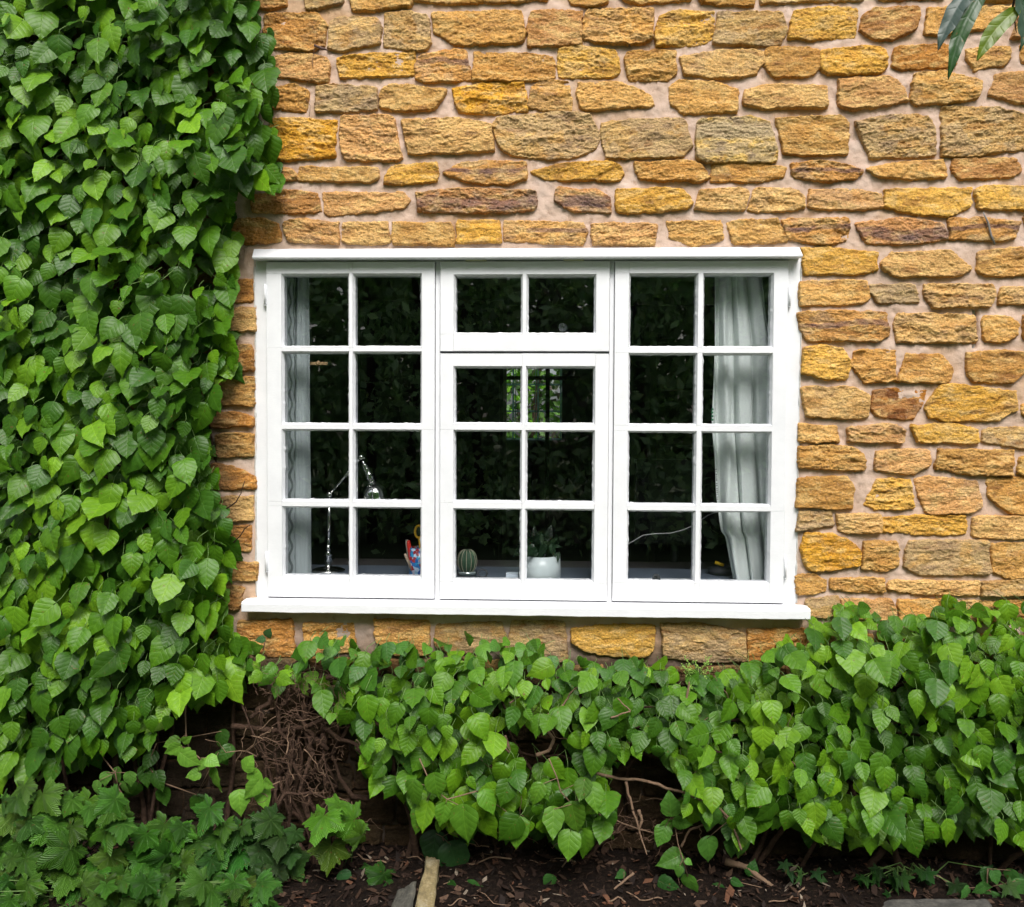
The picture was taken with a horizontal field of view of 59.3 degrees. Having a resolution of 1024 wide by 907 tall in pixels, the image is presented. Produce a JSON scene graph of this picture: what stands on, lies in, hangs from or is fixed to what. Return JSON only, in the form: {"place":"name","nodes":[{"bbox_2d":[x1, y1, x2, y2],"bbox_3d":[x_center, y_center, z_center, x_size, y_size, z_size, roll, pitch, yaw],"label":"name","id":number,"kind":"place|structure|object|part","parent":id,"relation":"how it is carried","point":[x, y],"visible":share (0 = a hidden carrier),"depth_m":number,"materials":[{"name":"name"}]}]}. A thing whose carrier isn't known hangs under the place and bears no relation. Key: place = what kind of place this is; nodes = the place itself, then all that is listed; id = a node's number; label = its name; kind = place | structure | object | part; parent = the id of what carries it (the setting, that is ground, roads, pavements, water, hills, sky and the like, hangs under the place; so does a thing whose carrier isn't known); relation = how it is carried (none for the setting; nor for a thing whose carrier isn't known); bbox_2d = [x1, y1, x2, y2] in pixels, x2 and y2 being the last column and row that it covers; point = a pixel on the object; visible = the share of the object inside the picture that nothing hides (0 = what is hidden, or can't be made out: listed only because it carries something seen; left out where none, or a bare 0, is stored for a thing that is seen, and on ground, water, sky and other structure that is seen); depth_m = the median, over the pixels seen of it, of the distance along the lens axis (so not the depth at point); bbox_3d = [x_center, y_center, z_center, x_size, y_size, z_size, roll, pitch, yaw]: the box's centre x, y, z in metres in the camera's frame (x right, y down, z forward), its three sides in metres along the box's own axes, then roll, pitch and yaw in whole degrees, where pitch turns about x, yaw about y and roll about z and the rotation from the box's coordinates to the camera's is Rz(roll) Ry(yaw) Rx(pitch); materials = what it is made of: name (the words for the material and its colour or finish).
{"place":"outdoors","nodes":[
{"label":"outdoors","id":0,"kind":"place"},
{"bbox_2d":[44,837,1023,906],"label":"ground","id":1,"kind":"structure","parent":0,"point":[574,893],"depth_m":2.98,"materials":[{"name":"soil"}]},
{"bbox_2d":[0,776,138,906],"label":"lobed leaf plant","id":2,"kind":"object","parent":1,"relation":"on","point":[104,817],"visible":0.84,"depth_m":2.87,"materials":[{"name":"green plant"}]},
{"bbox_2d":[0,865,282,906],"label":"lobed leaf plant","id":3,"kind":"object","parent":1,"relation":"on","point":[152,889],"visible":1,"depth_m":2.75,"materials":[{"name":"green plant"}]},
{"bbox_2d":[0,0,285,832],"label":"climbing hydrangea","id":4,"kind":"object","parent":1,"relation":"on","point":[71,367],"visible":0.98,"depth_m":2.97,"materials":[{"name":"green plant"}]},
{"bbox_2d":[80,713,135,758],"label":"hydrangea sprig","id":5,"kind":"object","parent":4,"relation":"attached to","point":[115,734],"visible":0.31,"depth_m":3.04,"materials":[{"name":"green plant"}]},
{"bbox_2d":[92,756,136,810],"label":"hydrangea sprig","id":6,"kind":"object","parent":4,"relation":"attached to","point":[129,778],"visible":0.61,"depth_m":3.04,"materials":[{"name":"green plant"}]},
{"bbox_2d":[124,729,234,806],"bbox_3d":[-1.152,1.113,3.122,0.404,0.323,0.080,0,2,2],"label":"hydrangea sprig","id":7,"kind":"object","parent":4,"relation":"attached to","point":[147,774],"visible":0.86,"depth_m":3.12,"materials":[{"name":"green plant"}]},
{"bbox_2d":[163,704,221,791],"bbox_3d":[-1.080,0.975,3.031,0.214,0.350,0.071,0,2,2],"label":"hydrangea sprig","id":8,"kind":"object","parent":4,"relation":"attached to","point":[187,756],"visible":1,"depth_m":3.03,"materials":[{"name":"green plant"}]},
{"bbox_2d":[82,793,262,892],"bbox_3d":[-1.099,1.370,3.023,0.611,0.497,0.275,0,2,2],"label":"lobed leaf plant","id":9,"kind":"object","parent":1,"relation":"on","point":[216,853],"visible":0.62,"depth_m":2.94,"materials":[{"name":"green plant"}]},
{"bbox_2d":[236,803,311,895],"bbox_3d":[-0.801,1.349,3.008,0.320,0.396,0.210,1,2,25],"label":"lobed leaf plant","id":10,"kind":"object","parent":1,"relation":"on","point":[281,853],"visible":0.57,"depth_m":2.94,"materials":[{"name":"green plant"}]},
{"bbox_2d":[302,793,369,876],"bbox_3d":[-0.603,1.292,2.982,0.200,0.374,0.267,-1,2,-31],"label":"lobed leaf plant","id":11,"kind":"object","parent":1,"relation":"on","point":[340,823],"visible":0.98,"depth_m":2.92,"materials":[{"name":"green plant"}]},
{"bbox_2d":[336,869,351,879],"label":"seedling","id":12,"kind":"object","parent":1,"relation":"on","point":[343,874],"visible":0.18,"depth_m":3.01,"materials":[{"name":"green plant"}]},
{"bbox_2d":[356,853,386,862],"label":"fallen twig","id":13,"kind":"object","parent":1,"relation":"on","point":[362,858],"visible":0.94,"depth_m":3.10,"materials":[{"name":"brown wood"}]},
{"bbox_2d":[359,860,395,884],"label":"lobed leaf plant","id":14,"kind":"object","parent":1,"relation":"on","point":[375,873],"visible":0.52,"depth_m":2.98,"materials":[{"name":"green plant"}]},
{"bbox_2d":[391,881,416,906],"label":"edging stone","id":15,"kind":"object","parent":1,"relation":"on","point":[406,896],"visible":0.98,"depth_m":2.88,"materials":[{"name":"grey stone"}]},
{"bbox_2d":[415,856,439,906],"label":"edging stone","id":16,"kind":"object","parent":1,"relation":"on","point":[427,893],"visible":0.98,"depth_m":2.91,"materials":[{"name":"beige stone"}]},
{"bbox_2d":[383,879,482,886],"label":"seedling","id":17,"kind":"object","parent":1,"relation":"on","point":[453,883],"visible":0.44,"depth_m":2.97,"materials":[{"name":"green plant"}]},
{"bbox_2d":[419,830,475,866],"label":"seedling","id":18,"kind":"object","parent":1,"relation":"on","point":[440,847],"visible":0.53,"depth_m":3.08,"materials":[{"name":"green plant"}]},
{"bbox_2d":[466,856,511,864],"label":"fallen twig","id":19,"kind":"object","parent":1,"relation":"on","point":[488,858],"visible":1,"depth_m":3.09,"materials":[{"name":"wood"}]},
{"bbox_2d":[0,0,1023,860],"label":"stone wall","id":20,"kind":"structure","parent":1,"relation":"on","point":[866,156],"depth_m":3.09,"materials":[{"name":"stone"}]},
{"bbox_2d":[305,44,327,116],"bbox_3d":[-0.678,-1.291,3.115,0.084,0.244,0.017,1,2,12],"label":"dead tendril","id":21,"kind":"object","parent":20,"relation":"attached to","point":[319,47],"visible":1,"depth_m":3.10},
{"bbox_2d":[241,247,810,619],"bbox_3d":[0.041,-0.075,3.152,1.962,1.271,0.146,0,2,2],"label":"casement window","id":22,"kind":"structure","parent":20,"relation":"in","point":[604,350],"depth_m":3.13,"materials":[{"name":"white paint"}]},
{"bbox_2d":[559,323,566,331],"bbox_3d":[0.178,-0.441,3.155,0.030,0.030,0.021,0,2,2],"label":"suction cup","id":23,"kind":"object","parent":22,"relation":"attached to","point":[562,327],"visible":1,"depth_m":3.15,"materials":[{"name":"clear plastic"}]},
{"bbox_2d":[652,574,660,579],"bbox_3d":[0.508,0.437,3.172,0.030,0.030,0.021,0,2,2],"label":"suction cup","id":24,"kind":"object","parent":22,"relation":"attached to","point":[656,576],"visible":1,"depth_m":3.16,"materials":[{"name":"clear rubber"}]},
{"bbox_2d":[983,212,995,244],"bbox_3d":[1.608,-0.759,3.033,0.047,0.110,0.011,0,2,2],"label":"dead tendril","id":25,"kind":"object","parent":20,"relation":"attached to","point":[990,233],"visible":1,"depth_m":3.03},
{"bbox_2d":[19,839,1023,906],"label":"leaf litter","id":26,"kind":"object","parent":1,"relation":"on","point":[399,856],"visible":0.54,"depth_m":3.00,"materials":[{"name":"brown plant"}]},
{"bbox_2d":[543,873,570,884],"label":"seedling","id":27,"kind":"object","parent":1,"relation":"on","point":[547,877],"visible":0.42,"depth_m":2.98,"materials":[{"name":"green plant"}]},
{"bbox_2d":[205,590,1023,889],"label":"wall hydrangea","id":28,"kind":"object","parent":1,"relation":"on","point":[877,758],"depth_m":2.90,"materials":[{"name":"green plant"}]},
{"bbox_2d":[229,754,279,815],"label":"hydrangea sprig","id":29,"kind":"object","parent":28,"relation":"attached to","point":[256,785],"visible":0.94,"depth_m":3.00,"materials":[{"name":"green plant"}]},
{"bbox_2d":[255,628,271,649],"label":"hydrangea sprig","id":30,"kind":"object","parent":28,"relation":"attached to","point":[267,633],"visible":1,"depth_m":3.15,"materials":[{"name":"green plant"}]},
{"bbox_2d":[405,758,529,848],"bbox_3d":[-0.144,1.114,2.861,0.403,0.281,0.077,0,2,2],"label":"hydrangea sprig","id":31,"kind":"object","parent":28,"relation":"attached to","point":[464,818],"visible":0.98,"depth_m":2.85,"materials":[{"name":"green plant"}]},
{"bbox_2d":[529,758,603,860],"bbox_3d":[0.172,1.132,2.839,0.229,0.330,0.089,0,2,-11],"label":"hydrangea sprig","id":32,"kind":"object","parent":28,"relation":"attached to","point":[571,815],"visible":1,"depth_m":2.84,"materials":[{"name":"green plant"}]},
{"bbox_2d":[654,790,698,891],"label":"hydrangea sprig","id":33,"kind":"object","parent":28,"relation":"hanging from","point":[673,856],"visible":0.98,"depth_m":2.93,"materials":[{"name":"green plant"}]},
{"bbox_2d":[687,766,757,861],"bbox_3d":[0.671,1.172,2.908,0.263,0.349,0.083,0,2,2],"label":"hydrangea sprig","id":34,"kind":"object","parent":28,"relation":"attached to","point":[707,846],"visible":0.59,"depth_m":2.91,"materials":[{"name":"green plant"}]},
{"bbox_2d":[606,896,625,901],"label":"fallen twig","id":35,"kind":"object","parent":1,"relation":"on","point":[615,898],"visible":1,"depth_m":2.89,"materials":[{"name":"brown wood"}]},
{"bbox_2d":[626,891,662,900],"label":"fallen twig","id":36,"kind":"object","parent":1,"relation":"on","point":[646,899],"visible":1,"depth_m":2.90,"materials":[{"name":"brown wood"}]},
{"bbox_2d":[615,859,762,890],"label":"seedling","id":37,"kind":"object","parent":1,"relation":"on","point":[664,881],"visible":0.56,"depth_m":2.96,"materials":[{"name":"green plant"}]},
{"bbox_2d":[768,887,804,901],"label":"fallen twig","id":38,"kind":"object","parent":1,"relation":"on","point":[787,899],"visible":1,"depth_m":2.88,"materials":[{"name":"wood"}]},
{"bbox_2d":[777,859,840,885],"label":"geranium plant","id":39,"kind":"object","parent":1,"relation":"on","point":[816,874],"visible":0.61,"depth_m":2.95,"materials":[{"name":"green plant"}]},
{"bbox_2d":[853,861,992,897],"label":"geranium plant","id":40,"kind":"object","parent":1,"relation":"on","point":[896,881],"visible":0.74,"depth_m":2.94,"materials":[{"name":"green plant"}]},
{"bbox_2d":[883,899,991,906],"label":"edging stone","id":41,"kind":"object","parent":1,"relation":"on","point":[936,903],"visible":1,"depth_m":2.75,"materials":[{"name":"grey stone"}]},
{"bbox_2d":[960,866,1023,898],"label":"round leaved shoot","id":42,"kind":"object","parent":1,"relation":"on","point":[988,875],"visible":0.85,"depth_m":2.93,"materials":[{"name":"green plant"}]},
{"bbox_2d":[992,873,1023,899],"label":"geranium plant","id":43,"kind":"object","parent":1,"relation":"on","point":[1009,887],"visible":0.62,"depth_m":2.90,"materials":[{"name":"green plant"}]},
{"bbox_2d":[507,369,561,437],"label":"hedge","id":44,"kind":"object","parent":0,"point":[531,416],"depth_m":8.69,"materials":[{"name":"green plant"}]},
{"bbox_2d":[507,369,561,437],"label":"sky","id":45,"kind":"structure","parent":0,"point":[551,370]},
{"bbox_2d":[309,277,768,304],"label":"interior ceiling","id":46,"kind":"structure","parent":0,"point":[580,291],"depth_m":6.50,"materials":[{"name":"black"}]},
{"bbox_2d":[937,0,1023,79],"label":"overhanging branch","id":47,"kind":"object","parent":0,"point":[959,18],"visible":1,"depth_m":2.02,"materials":[{"name":"green plant"}]},
{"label":"interior floor","id":48,"kind":"structure","parent":0,"visible":0},
{"bbox_2d":[360,300,506,559],"bbox_3d":[-0.492,0.170,5.826,0.888,2.250,0.518,0,2,2],"label":"door frame","id":49,"kind":"object","parent":48,"relation":"on","point":[390,388],"visible":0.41,"depth_m":5.56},
{"bbox_3d":[-0.716,0.162,5.584,0.420,2.120,0.016,0,2,2],"label":"door","id":50,"kind":"part","parent":49,"relation":"part of","materials":[{"name":"glass"}]},
{"bbox_3d":[-0.289,0.165,5.566,0.420,2.120,0.016,0,2,2],"label":"door","id":51,"kind":"part","parent":49,"relation":"part of","materials":[{"name":"black glass"}]},
{"bbox_2d":[332,558,730,568],"bbox_3d":[0.306,0.938,3.851,2.300,0.860,0.648,0,2,2],"label":"desk","id":52,"kind":"object","parent":48,"relation":"on","point":[515,563],"visible":0.04,"depth_m":4.07,"materials":[{"name":"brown wood"}]},
{"bbox_2d":[309,305,767,564],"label":"interior back wall","id":53,"kind":"structure","parent":48,"relation":"on","point":[570,465],"depth_m":7.36,"materials":[{"name":"black"}]},
{"bbox_2d":[507,369,561,439],"bbox_3d":[0.074,-0.503,7.373,0.669,0.784,0.026,0,2,2],"label":"window","id":54,"kind":"structure","parent":53,"relation":"attached to","point":[535,411],"depth_m":7.36,"materials":[{"name":"white"}]},
{"bbox_2d":[507,369,579,532],"bbox_3d":[0.210,0.280,6.360,0.529,2.000,0.200,0,2,2],"label":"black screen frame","id":55,"kind":"object","parent":48,"relation":"on","point":[547,377],"visible":0.31,"depth_m":6.33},
{"bbox_2d":[634,459,716,561],"bbox_3d":[0.825,0.687,4.346,0.522,1.308,0.546,0,2,2],"label":"office chair","id":56,"kind":"object","parent":48,"relation":"on","point":[663,480],"visible":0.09,"depth_m":4.43,"materials":[{"name":"grey"}]},
{"bbox_2d":[648,334,729,562],"bbox_3d":[1.465,0.237,6.306,0.960,2.100,0.400,0,2,2],"label":"bookcase","id":57,"kind":"object","parent":48,"relation":"on","point":[671,389],"visible":0.16,"depth_m":6.46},
{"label":"interior front wall","id":58,"kind":"structure","parent":48,"relation":"on","visible":0},
{"bbox_2d":[287,278,327,572],"bbox_3d":[-0.769,-0.121,3.310,0.180,1.133,0.042,0,2,-12],"label":"patterned curtain","id":59,"kind":"object","parent":58,"relation":"hanging from","point":[299,456],"visible":0.59,"depth_m":3.30,"materials":[{"name":"white fabric"}]},
{"bbox_2d":[311,565,750,579],"bbox_3d":[0.048,0.464,3.377,1.838,0.030,0.284,0,2,2],"label":"interior window board","id":60,"kind":"object","parent":58,"relation":"on","point":[498,572],"depth_m":3.40,"materials":[{"name":"paint"}]},
{"bbox_2d":[312,454,389,573],"bbox_3d":[-0.607,0.224,3.388,0.296,0.442,0.124,0,2,2],"label":"desk lamp","id":61,"kind":"object","parent":60,"relation":"on","point":[374,489],"visible":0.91,"depth_m":3.37,"materials":[{"name":"silver metal"}]},
{"bbox_2d":[404,525,420,574],"bbox_3d":[-0.343,0.355,3.312,0.102,0.189,0.082,0,2,2],"label":"pencil pot","id":62,"kind":"object","parent":60,"relation":"on","point":[412,556],"visible":0.52,"depth_m":3.28,"materials":[{"name":"multicoloured ceramic"}]},
{"bbox_2d":[457,549,477,576],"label":"potted cactus","id":63,"kind":"object","parent":60,"relation":"on","point":[467,561],"visible":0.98,"depth_m":3.27,"materials":[{"name":"green plant"}]},
{"bbox_2d":[477,569,487,576],"bbox_3d":[-0.108,0.436,3.275,0.040,0.034,0.019,0,2,2],"label":"black tape ring","id":64,"kind":"object","parent":60,"relation":"on","point":[479,570],"visible":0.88,"depth_m":3.27,"materials":[{"name":"black plastic"}]},
{"bbox_2d":[506,572,517,577],"bbox_3d":[0.001,0.443,3.279,0.044,0.016,0.042,0,2,2],"label":"white note","id":65,"kind":"object","parent":60,"relation":"on","point":[511,574],"visible":0.86,"depth_m":3.26,"materials":[{"name":"paper"}]},
{"bbox_2d":[514,524,562,577],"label":"potted plant","id":66,"kind":"object","parent":60,"relation":"on","point":[543,558],"visible":0.88,"depth_m":3.24,"materials":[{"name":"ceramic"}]},
{"bbox_2d":[707,565,731,575],"bbox_3d":[0.783,0.436,3.377,0.100,0.032,0.100,0,2,2],"label":"black pouch","id":67,"kind":"object","parent":60,"relation":"on","point":[716,570],"visible":0.88,"depth_m":3.34,"materials":[{"name":"black fabric"}]},
{"bbox_2d":[714,561,726,566],"bbox_3d":[0.778,0.412,3.357,0.045,0.024,0.012,0,2,2],"label":"yellow highlighter","id":68,"kind":"object","parent":67,"relation":"on","point":[720,563],"visible":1,"depth_m":3.35,"materials":[{"name":"yellow plastic"}]},
{"bbox_2d":[628,512,716,543],"bbox_3d":[0.618,0.291,3.439,0.440,0.171,0.004,0,2,2],"label":"white cable","id":69,"kind":"object","parent":58,"relation":"attached to","point":[671,532],"visible":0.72,"depth_m":3.44,"materials":[{"name":"plastic"}]},
{"bbox_2d":[711,277,767,579],"bbox_3d":[0.847,-0.111,3.228,0.278,1.133,0.056,0,2,0],"label":"pale curtain","id":70,"kind":"object","parent":58,"relation":"hanging from","point":[739,389],"visible":0.77,"depth_m":3.23,"materials":[{"name":"white fabric"}]}
]}

